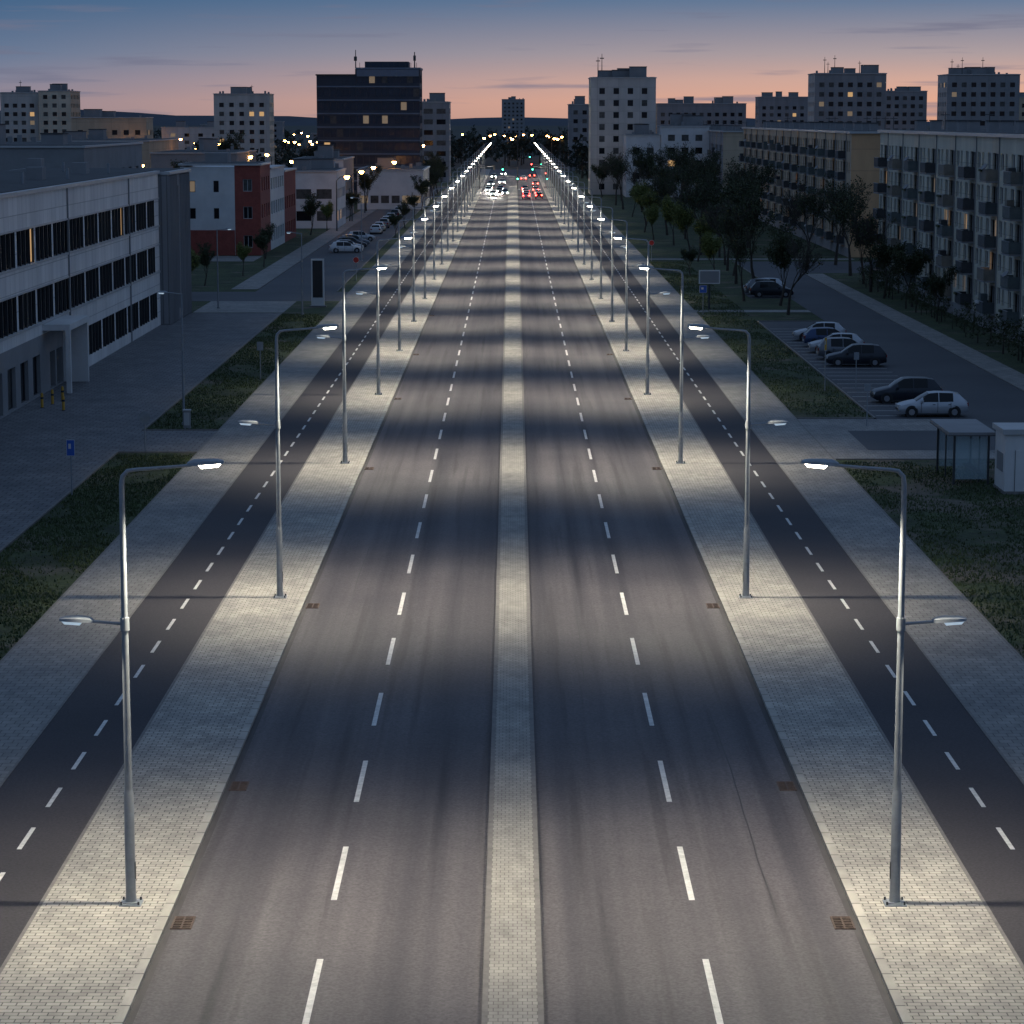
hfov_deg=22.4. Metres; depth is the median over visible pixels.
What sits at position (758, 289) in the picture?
parked car
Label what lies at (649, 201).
deciduous tree
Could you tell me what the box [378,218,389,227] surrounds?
parked car
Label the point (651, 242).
traffic sign
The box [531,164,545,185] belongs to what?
traffic light
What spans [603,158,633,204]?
deciduous tree
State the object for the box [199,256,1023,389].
footpath
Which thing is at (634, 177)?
deciduous tree
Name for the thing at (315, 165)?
roof
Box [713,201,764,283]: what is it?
deciduous tree
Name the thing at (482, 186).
crossing road
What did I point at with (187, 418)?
utility cabinet
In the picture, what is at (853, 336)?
parked car
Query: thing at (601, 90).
windows
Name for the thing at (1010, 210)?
balconies
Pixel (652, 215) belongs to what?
deciduous tree
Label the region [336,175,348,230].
street lamp
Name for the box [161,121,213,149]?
apartment block
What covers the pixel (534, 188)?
car
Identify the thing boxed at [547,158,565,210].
street lamp
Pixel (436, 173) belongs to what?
deciduous tree
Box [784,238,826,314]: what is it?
deciduous tree
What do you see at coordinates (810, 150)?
balconies
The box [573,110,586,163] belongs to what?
windows
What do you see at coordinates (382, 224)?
parked car
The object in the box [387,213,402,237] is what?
deciduous tree
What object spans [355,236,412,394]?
street lamp
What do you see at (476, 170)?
street lamp
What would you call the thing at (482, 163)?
street lamp
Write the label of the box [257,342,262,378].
traffic sign
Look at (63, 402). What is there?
bollard
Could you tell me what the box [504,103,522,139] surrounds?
windows
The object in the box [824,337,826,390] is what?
traffic sign
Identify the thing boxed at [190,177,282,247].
windows
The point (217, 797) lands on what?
kerb
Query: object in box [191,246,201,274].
deciduous tree
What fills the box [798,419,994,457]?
driveway
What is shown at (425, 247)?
street lamp
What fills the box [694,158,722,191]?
deciduous tree
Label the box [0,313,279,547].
plaza
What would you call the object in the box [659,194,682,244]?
deciduous tree
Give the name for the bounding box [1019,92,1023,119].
apartment block
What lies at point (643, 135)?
apartment block
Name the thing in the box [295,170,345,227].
walls
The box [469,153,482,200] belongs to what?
street lamp
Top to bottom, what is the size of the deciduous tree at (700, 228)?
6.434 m
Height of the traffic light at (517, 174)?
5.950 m
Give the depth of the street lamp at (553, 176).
566.33 m
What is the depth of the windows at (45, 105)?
884.80 m
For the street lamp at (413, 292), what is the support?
on the footway
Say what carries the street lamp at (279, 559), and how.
on the footway
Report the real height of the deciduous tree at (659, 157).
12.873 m
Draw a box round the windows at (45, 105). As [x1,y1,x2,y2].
[43,95,77,132]
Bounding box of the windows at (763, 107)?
[762,106,803,123]
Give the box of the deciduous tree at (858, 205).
[813,181,871,275]
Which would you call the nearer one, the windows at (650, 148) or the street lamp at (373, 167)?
the street lamp at (373, 167)
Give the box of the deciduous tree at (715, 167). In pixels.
[690,155,721,216]
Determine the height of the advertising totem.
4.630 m
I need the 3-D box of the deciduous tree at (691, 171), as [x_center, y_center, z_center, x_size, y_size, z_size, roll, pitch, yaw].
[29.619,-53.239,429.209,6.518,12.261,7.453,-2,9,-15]
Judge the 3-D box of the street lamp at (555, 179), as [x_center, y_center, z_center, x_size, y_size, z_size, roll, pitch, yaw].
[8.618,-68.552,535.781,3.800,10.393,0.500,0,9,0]
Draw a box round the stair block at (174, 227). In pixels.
[16,168,191,324]
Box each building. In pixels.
[334,158,353,217]
[357,168,429,208]
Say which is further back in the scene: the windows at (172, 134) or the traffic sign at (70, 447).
the windows at (172, 134)
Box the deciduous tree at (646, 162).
[627,144,658,180]
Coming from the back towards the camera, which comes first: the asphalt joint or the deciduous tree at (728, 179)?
the deciduous tree at (728, 179)
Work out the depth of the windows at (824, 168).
365.74 m
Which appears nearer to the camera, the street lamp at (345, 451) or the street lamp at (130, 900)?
the street lamp at (130, 900)
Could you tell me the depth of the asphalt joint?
87.87 m
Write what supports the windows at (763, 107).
in the apartment block at (793, 106)
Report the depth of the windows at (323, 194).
427.24 m
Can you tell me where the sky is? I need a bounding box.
[0,0,1023,121]
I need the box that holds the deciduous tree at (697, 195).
[669,170,720,254]
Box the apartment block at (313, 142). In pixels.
[312,133,316,146]
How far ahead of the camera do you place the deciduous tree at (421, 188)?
506.31 m
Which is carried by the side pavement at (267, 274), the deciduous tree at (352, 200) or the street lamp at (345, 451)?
the deciduous tree at (352, 200)
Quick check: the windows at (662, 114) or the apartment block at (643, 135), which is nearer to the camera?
the apartment block at (643, 135)
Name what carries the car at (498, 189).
on the road at (393, 933)
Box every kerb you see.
[0,187,1023,552]
[113,169,912,1023]
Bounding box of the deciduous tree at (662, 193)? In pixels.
[642,169,676,234]
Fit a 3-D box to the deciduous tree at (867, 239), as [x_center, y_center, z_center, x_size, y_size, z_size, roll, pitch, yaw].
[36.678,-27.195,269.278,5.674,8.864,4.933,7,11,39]
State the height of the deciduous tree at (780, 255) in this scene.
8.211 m
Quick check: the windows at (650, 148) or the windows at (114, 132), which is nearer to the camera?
the windows at (650, 148)
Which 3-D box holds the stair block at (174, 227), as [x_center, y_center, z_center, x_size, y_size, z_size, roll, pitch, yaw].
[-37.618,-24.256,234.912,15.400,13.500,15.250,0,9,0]
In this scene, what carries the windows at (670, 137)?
in the apartment block at (680, 129)
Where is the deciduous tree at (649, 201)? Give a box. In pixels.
[639,186,662,231]
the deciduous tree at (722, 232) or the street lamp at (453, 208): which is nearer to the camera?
the deciduous tree at (722, 232)
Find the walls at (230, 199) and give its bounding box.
[180,164,295,254]
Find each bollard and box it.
[40,393,43,407]
[51,389,53,403]
[61,386,63,400]
[62,395,64,410]
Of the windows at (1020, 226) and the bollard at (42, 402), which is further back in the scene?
the windows at (1020, 226)
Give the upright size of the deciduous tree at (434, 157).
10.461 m
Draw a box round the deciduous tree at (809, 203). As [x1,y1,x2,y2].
[792,178,842,263]
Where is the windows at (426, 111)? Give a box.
[424,109,445,176]
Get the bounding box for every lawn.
[0,169,1023,659]
[837,460,1023,657]
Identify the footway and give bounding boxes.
[0,169,1023,1023]
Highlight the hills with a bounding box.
[0,110,929,125]
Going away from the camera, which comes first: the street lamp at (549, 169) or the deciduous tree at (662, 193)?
the deciduous tree at (662, 193)
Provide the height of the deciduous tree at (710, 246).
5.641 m
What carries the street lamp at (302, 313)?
on the lawn at (228, 275)
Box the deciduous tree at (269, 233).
[258,222,276,258]
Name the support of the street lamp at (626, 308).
on the footway
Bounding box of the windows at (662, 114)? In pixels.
[661,113,741,128]
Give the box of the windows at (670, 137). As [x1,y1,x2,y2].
[668,135,701,165]
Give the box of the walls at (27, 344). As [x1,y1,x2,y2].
[0,174,160,418]
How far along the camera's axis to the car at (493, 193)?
600.13 m
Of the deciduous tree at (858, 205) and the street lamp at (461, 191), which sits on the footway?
the street lamp at (461, 191)
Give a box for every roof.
[0,158,159,198]
[178,153,296,171]
[284,158,346,171]
[294,145,354,159]
[356,157,429,170]
[703,121,746,131]
[742,116,897,133]
[877,112,1023,137]
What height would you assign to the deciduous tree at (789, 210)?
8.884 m
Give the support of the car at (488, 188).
on the road at (393, 933)
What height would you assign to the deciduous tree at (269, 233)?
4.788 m
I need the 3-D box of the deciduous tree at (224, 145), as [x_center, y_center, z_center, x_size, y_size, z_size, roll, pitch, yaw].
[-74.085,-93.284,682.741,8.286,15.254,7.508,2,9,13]
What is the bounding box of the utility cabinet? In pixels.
[183,409,190,428]
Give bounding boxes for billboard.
[699,270,719,308]
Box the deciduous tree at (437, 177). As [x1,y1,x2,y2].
[431,165,445,198]
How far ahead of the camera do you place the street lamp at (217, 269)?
247.37 m
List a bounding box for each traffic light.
[479,166,494,188]
[502,166,517,188]
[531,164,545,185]
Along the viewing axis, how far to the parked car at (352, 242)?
354.84 m
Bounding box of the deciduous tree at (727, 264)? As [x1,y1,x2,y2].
[704,202,745,270]
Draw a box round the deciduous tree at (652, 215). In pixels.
[641,203,659,239]
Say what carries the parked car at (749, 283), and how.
on the car park
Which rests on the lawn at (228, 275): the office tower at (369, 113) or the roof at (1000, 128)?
the office tower at (369, 113)
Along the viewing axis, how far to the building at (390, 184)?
516.21 m
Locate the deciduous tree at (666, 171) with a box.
[645,162,680,182]
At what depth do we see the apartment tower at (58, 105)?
884.85 m
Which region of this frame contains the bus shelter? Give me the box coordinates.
[930,419,995,483]
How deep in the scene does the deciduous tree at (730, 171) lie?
382.69 m
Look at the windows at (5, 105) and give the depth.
890.22 m
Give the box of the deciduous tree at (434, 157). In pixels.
[426,151,445,193]
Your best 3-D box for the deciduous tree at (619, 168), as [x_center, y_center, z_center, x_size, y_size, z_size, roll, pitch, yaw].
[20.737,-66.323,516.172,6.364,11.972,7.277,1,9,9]
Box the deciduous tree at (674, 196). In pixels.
[665,183,697,238]
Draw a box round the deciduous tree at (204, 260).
[196,242,216,285]
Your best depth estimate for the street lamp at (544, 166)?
719.74 m
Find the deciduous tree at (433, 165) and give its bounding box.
[427,160,444,195]
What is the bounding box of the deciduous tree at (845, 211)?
[832,201,883,283]
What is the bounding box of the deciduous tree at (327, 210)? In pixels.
[319,201,332,230]
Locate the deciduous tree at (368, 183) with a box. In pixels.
[356,164,382,210]
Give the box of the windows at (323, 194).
[296,189,344,220]
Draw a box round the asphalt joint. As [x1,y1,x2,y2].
[323,255,777,916]
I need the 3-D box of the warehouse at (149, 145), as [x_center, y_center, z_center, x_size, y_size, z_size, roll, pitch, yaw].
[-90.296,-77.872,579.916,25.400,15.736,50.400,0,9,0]
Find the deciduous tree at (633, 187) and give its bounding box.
[627,182,641,216]
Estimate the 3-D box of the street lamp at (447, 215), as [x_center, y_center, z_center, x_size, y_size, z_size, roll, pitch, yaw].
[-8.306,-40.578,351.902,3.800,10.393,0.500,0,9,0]
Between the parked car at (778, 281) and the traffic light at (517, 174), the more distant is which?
the traffic light at (517, 174)
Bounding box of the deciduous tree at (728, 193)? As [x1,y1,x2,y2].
[712,176,766,245]
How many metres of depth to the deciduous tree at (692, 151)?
570.29 m
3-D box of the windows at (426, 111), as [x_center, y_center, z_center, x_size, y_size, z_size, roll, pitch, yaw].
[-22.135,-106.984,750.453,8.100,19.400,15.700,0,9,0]
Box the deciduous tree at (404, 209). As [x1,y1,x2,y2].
[396,198,411,227]
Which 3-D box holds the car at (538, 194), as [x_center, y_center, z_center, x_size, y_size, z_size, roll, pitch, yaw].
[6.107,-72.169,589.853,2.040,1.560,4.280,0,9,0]
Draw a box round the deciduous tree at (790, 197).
[778,189,812,233]
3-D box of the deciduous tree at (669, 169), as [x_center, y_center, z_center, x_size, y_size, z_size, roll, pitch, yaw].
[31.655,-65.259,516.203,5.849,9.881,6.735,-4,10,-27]
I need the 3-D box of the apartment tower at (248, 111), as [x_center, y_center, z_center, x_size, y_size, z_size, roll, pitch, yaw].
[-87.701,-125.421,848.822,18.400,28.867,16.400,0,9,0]
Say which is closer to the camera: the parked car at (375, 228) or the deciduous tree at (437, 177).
the parked car at (375, 228)
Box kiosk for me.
[992,423,1023,493]
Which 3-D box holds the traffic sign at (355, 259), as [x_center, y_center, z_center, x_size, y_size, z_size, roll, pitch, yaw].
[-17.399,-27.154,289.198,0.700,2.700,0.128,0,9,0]
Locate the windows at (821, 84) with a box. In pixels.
[810,82,881,125]
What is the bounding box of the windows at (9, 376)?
[0,201,155,409]
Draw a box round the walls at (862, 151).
[743,129,879,256]
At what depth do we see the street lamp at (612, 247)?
230.74 m
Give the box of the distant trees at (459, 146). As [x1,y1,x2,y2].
[153,125,588,183]
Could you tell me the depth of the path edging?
94.75 m
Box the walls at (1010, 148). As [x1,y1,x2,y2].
[876,133,1023,345]
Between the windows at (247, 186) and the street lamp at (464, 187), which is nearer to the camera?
the windows at (247, 186)
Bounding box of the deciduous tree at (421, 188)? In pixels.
[410,174,429,210]
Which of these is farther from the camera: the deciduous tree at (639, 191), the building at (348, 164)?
the building at (348, 164)
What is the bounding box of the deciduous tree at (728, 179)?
[722,167,762,247]
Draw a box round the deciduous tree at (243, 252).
[236,241,251,275]
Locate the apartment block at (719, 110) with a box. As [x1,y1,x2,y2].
[656,96,746,133]
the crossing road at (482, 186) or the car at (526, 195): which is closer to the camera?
the car at (526, 195)
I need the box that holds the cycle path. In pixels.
[0,169,1023,966]
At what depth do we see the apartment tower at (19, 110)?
889.75 m
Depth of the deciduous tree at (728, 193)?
349.72 m
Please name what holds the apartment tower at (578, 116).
on the lawn at (228, 275)
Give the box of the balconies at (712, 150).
[707,147,720,195]
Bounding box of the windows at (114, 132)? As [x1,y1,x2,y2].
[78,130,147,134]
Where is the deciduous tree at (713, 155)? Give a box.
[687,151,720,164]
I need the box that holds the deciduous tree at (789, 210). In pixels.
[775,190,810,256]
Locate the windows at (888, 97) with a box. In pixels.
[886,96,922,123]
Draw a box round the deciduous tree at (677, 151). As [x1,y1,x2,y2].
[664,140,695,201]
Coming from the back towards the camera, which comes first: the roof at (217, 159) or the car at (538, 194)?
the car at (538, 194)
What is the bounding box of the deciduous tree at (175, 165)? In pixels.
[170,159,187,167]
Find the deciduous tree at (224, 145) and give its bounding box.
[218,130,245,149]
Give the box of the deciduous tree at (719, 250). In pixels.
[701,195,741,256]
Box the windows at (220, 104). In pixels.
[219,103,264,160]
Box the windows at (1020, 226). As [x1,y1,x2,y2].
[881,145,1023,313]
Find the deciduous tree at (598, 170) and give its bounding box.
[591,161,609,196]
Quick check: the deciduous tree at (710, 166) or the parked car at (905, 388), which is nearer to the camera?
the parked car at (905, 388)
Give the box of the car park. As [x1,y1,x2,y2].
[734,261,1023,449]
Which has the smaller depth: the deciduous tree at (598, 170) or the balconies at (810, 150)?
the balconies at (810, 150)
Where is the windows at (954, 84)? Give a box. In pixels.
[938,82,1014,125]
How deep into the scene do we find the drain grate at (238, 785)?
70.85 m
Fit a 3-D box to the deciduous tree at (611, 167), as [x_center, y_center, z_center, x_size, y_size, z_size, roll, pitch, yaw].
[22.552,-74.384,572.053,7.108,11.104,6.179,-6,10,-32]
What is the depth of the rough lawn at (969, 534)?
115.89 m
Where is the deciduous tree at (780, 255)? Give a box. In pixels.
[760,220,805,305]
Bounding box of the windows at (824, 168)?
[777,137,847,234]
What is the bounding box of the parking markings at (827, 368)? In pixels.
[773,331,886,396]
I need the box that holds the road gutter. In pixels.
[125,170,900,1023]
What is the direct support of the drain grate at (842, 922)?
on the road at (393, 933)
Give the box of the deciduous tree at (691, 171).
[668,154,707,198]
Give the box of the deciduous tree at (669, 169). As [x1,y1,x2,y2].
[652,160,684,197]
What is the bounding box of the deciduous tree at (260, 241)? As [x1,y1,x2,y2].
[251,230,273,266]
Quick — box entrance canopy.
[42,315,88,392]
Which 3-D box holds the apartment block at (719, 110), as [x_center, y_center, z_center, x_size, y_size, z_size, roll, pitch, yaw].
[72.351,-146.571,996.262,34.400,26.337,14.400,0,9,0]
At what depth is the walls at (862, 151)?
366.90 m
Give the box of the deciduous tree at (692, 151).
[670,147,698,185]
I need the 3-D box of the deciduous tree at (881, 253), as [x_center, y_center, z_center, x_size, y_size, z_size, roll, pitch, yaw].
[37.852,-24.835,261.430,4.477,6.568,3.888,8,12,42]
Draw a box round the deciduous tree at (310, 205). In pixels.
[300,191,321,234]
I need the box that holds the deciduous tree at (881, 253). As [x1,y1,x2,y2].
[861,233,911,298]
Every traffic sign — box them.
[66,439,74,494]
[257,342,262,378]
[353,257,358,280]
[649,240,653,260]
[699,285,706,314]
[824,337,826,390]
[854,352,858,388]
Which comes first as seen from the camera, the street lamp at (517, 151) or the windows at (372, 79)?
the windows at (372, 79)
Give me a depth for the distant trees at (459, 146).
1005.29 m
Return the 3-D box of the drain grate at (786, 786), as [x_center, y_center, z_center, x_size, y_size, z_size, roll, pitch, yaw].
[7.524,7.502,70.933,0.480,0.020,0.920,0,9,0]
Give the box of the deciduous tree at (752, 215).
[723,187,778,278]
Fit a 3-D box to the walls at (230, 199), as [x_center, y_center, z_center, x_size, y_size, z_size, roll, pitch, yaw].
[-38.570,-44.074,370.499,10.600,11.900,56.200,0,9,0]
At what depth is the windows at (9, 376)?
182.16 m
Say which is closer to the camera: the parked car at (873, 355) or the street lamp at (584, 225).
the parked car at (873, 355)
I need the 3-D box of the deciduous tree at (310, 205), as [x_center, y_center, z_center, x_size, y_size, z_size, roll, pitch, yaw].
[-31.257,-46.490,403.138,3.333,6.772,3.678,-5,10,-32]
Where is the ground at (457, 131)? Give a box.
[153,126,929,168]
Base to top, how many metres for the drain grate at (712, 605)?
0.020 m
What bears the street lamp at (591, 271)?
on the footway
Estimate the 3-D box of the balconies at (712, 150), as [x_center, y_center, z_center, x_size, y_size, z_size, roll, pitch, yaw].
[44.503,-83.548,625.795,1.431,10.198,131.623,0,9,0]
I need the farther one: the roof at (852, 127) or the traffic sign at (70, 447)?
the roof at (852, 127)
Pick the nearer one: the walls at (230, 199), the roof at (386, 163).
the walls at (230, 199)
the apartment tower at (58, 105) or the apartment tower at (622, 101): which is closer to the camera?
the apartment tower at (622, 101)
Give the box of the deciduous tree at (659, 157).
[642,142,674,190]
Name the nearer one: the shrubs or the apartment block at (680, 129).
the shrubs
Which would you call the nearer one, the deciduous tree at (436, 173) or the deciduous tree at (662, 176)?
the deciduous tree at (662, 176)
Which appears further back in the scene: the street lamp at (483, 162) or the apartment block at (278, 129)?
the apartment block at (278, 129)
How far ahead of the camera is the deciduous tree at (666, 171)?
479.38 m
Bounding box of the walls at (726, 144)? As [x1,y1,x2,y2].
[709,131,742,202]
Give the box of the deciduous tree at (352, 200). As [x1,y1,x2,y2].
[346,188,362,220]
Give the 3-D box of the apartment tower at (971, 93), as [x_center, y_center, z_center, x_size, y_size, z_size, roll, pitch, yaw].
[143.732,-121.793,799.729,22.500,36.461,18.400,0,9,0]
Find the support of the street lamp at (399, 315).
on the footway
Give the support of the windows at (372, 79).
in the office tower at (369, 113)
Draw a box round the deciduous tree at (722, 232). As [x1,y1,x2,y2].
[717,205,747,275]
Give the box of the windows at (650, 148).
[633,147,653,188]
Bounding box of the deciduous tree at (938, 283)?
[925,264,960,321]
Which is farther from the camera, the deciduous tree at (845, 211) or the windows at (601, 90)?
the windows at (601, 90)
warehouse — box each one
[36,129,178,167]
[150,138,256,167]
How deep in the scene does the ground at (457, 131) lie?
2320.25 m
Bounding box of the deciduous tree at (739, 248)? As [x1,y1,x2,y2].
[720,225,760,300]
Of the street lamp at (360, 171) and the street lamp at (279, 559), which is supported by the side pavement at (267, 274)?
the street lamp at (360, 171)
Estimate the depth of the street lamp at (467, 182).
504.98 m
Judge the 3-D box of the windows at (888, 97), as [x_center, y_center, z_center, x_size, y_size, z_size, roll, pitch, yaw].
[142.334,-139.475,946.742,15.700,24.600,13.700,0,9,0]
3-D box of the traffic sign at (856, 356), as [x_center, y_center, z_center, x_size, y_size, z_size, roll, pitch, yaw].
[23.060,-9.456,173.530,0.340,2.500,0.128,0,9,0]
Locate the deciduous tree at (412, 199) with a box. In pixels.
[405,192,419,218]
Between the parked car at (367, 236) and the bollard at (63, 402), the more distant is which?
the parked car at (367, 236)
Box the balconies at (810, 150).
[738,139,845,244]
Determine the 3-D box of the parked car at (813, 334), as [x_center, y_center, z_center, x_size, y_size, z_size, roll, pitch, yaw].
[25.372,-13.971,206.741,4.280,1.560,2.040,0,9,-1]
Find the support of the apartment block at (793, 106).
on the ground at (457, 131)
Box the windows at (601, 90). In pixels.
[599,88,646,188]
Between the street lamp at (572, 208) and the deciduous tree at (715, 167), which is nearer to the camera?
the street lamp at (572, 208)
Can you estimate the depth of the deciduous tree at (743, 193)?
340.46 m
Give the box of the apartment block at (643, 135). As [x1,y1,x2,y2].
[622,124,660,196]
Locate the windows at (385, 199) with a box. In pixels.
[360,196,420,202]
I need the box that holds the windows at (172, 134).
[171,133,213,148]
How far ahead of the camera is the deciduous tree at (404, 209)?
426.95 m
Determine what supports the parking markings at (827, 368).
on the car park
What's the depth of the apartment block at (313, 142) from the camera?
1421.82 m
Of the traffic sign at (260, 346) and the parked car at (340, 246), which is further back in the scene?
the parked car at (340, 246)
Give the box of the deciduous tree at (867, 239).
[833,209,899,291]
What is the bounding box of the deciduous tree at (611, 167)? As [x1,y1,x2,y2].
[600,151,623,197]
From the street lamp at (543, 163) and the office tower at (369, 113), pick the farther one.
the street lamp at (543, 163)
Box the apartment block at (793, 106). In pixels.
[755,91,807,126]
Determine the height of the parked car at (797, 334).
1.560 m
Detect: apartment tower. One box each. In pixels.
[0,81,38,141]
[38,84,80,139]
[213,86,274,164]
[422,93,450,180]
[502,96,524,141]
[567,96,588,170]
[588,58,656,194]
[807,58,886,128]
[937,57,1020,129]
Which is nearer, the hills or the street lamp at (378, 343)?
the street lamp at (378, 343)
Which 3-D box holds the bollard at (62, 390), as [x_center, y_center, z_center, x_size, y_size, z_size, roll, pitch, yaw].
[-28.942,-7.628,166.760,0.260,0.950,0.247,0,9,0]
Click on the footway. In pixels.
(86, 937)
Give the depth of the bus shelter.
130.44 m
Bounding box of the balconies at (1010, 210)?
[872,155,1022,325]
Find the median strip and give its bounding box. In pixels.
[481,186,543,1023]
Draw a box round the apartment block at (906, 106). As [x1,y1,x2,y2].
[885,86,926,128]
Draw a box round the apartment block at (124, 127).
[70,109,153,137]
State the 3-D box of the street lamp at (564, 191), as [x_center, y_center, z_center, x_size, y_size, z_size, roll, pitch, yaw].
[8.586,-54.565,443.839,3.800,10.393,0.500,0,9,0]
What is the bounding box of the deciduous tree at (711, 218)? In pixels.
[694,200,727,264]
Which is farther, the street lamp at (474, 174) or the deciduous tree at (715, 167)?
the street lamp at (474, 174)
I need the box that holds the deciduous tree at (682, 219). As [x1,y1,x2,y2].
[671,203,695,251]
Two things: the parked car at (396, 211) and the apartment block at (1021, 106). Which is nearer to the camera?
the parked car at (396, 211)
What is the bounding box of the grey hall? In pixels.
[0,124,142,169]
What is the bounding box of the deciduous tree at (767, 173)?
[736,162,780,236]
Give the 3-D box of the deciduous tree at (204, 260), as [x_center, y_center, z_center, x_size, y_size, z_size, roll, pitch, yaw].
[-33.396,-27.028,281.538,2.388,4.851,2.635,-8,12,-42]
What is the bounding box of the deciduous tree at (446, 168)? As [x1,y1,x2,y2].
[440,166,448,190]
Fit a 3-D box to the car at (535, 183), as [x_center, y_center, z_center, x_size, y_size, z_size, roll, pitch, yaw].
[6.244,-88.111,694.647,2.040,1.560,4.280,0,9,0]
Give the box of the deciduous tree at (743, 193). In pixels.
[726,178,765,254]
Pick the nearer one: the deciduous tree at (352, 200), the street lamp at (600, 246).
the street lamp at (600, 246)
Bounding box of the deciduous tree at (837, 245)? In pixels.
[823,172,873,264]
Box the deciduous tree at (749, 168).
[723,155,764,184]
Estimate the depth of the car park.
188.39 m
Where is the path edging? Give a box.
[0,169,1023,973]
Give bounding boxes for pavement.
[0,169,1023,782]
[193,209,375,312]
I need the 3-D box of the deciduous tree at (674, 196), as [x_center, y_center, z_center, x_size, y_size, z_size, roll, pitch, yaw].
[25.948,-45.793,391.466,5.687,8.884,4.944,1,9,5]
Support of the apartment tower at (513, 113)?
on the ground at (457, 131)
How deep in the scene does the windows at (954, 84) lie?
790.23 m
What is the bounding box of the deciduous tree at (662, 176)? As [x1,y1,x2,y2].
[649,163,679,219]
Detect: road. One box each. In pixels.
[133,169,892,1023]
[192,188,439,300]
[431,186,587,187]
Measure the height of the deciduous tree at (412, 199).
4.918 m
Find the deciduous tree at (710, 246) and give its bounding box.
[699,231,722,269]
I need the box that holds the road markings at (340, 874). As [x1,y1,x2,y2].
[0,190,1014,1023]
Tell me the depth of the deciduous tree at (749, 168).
427.16 m
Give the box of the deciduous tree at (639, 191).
[629,180,649,224]
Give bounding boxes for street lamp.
[59,459,223,906]
[158,291,184,424]
[216,228,231,307]
[238,324,337,598]
[286,232,303,314]
[316,266,387,463]
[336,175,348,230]
[350,197,362,260]
[351,170,363,220]
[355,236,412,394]
[364,166,375,212]
[380,217,428,350]
[397,205,438,321]
[410,195,447,298]
[421,187,454,279]
[430,180,459,264]
[437,175,464,251]
[448,166,471,231]
[452,170,468,240]
[453,163,474,223]
[460,158,477,210]
[460,160,476,216]
[463,155,480,205]
[468,151,483,196]
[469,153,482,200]
[471,150,484,192]
[477,145,484,180]
[483,144,484,177]
[511,138,517,166]
[539,148,548,189]
[540,146,548,182]
[540,150,554,192]
[541,145,548,180]
[542,151,557,196]
[543,153,556,200]
[545,155,562,205]
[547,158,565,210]
[549,160,565,216]
[551,163,571,223]
[554,166,577,231]
[557,170,573,240]
[561,175,588,251]
[566,180,595,264]
[571,187,604,279]
[578,195,615,298]
[586,205,628,321]
[597,217,645,350]
[613,236,670,394]
[638,266,709,463]
[687,324,787,598]
[802,459,966,906]
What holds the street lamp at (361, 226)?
on the side road at (285, 286)
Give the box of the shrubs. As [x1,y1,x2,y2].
[856,256,1023,362]
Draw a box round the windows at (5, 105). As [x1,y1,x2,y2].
[4,104,34,141]
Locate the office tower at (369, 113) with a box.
[315,50,422,194]
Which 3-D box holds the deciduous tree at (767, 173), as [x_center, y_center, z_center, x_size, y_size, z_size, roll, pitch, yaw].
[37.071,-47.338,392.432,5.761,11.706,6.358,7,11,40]
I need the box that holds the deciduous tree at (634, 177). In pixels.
[617,165,651,211]
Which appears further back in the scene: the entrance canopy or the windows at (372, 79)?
the windows at (372, 79)
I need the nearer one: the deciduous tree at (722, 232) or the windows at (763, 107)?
the deciduous tree at (722, 232)
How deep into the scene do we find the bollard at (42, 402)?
162.75 m
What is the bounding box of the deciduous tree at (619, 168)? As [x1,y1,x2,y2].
[600,149,631,208]
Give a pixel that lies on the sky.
(165, 57)
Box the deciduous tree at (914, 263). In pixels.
[889,241,934,306]
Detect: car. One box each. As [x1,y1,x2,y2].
[329,241,362,252]
[335,240,363,248]
[337,237,366,246]
[341,234,369,244]
[347,231,374,240]
[370,224,382,233]
[375,222,385,230]
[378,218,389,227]
[390,209,399,215]
[484,186,492,192]
[489,190,496,196]
[495,187,502,192]
[501,189,508,194]
[522,192,530,198]
[531,181,538,185]
[532,186,539,192]
[535,192,542,198]
[743,278,783,287]
[744,278,787,291]
[749,281,793,297]
[793,322,845,340]
[802,327,840,343]
[808,333,864,350]
[816,337,856,357]
[826,343,886,366]
[870,376,942,403]
[895,391,968,416]
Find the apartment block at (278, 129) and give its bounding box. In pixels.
[274,119,284,149]
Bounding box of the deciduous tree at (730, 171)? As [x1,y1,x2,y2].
[716,164,760,218]
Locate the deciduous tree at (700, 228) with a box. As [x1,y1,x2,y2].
[692,212,715,261]
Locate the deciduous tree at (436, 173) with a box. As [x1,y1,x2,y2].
[429,166,440,194]
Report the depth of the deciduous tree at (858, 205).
298.82 m
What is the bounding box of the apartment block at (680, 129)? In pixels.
[657,114,709,196]
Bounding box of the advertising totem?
[309,259,326,306]
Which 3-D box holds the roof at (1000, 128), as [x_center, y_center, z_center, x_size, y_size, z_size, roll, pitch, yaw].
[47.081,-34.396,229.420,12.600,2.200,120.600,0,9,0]
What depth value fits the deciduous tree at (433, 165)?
592.91 m
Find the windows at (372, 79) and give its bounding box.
[317,75,419,190]
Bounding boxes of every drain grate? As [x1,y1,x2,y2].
[170,916,195,928]
[228,781,249,790]
[306,603,319,607]
[706,603,719,607]
[776,781,796,790]
[830,916,855,928]
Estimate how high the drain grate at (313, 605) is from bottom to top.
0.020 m
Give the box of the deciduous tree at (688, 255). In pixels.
[681,245,699,275]

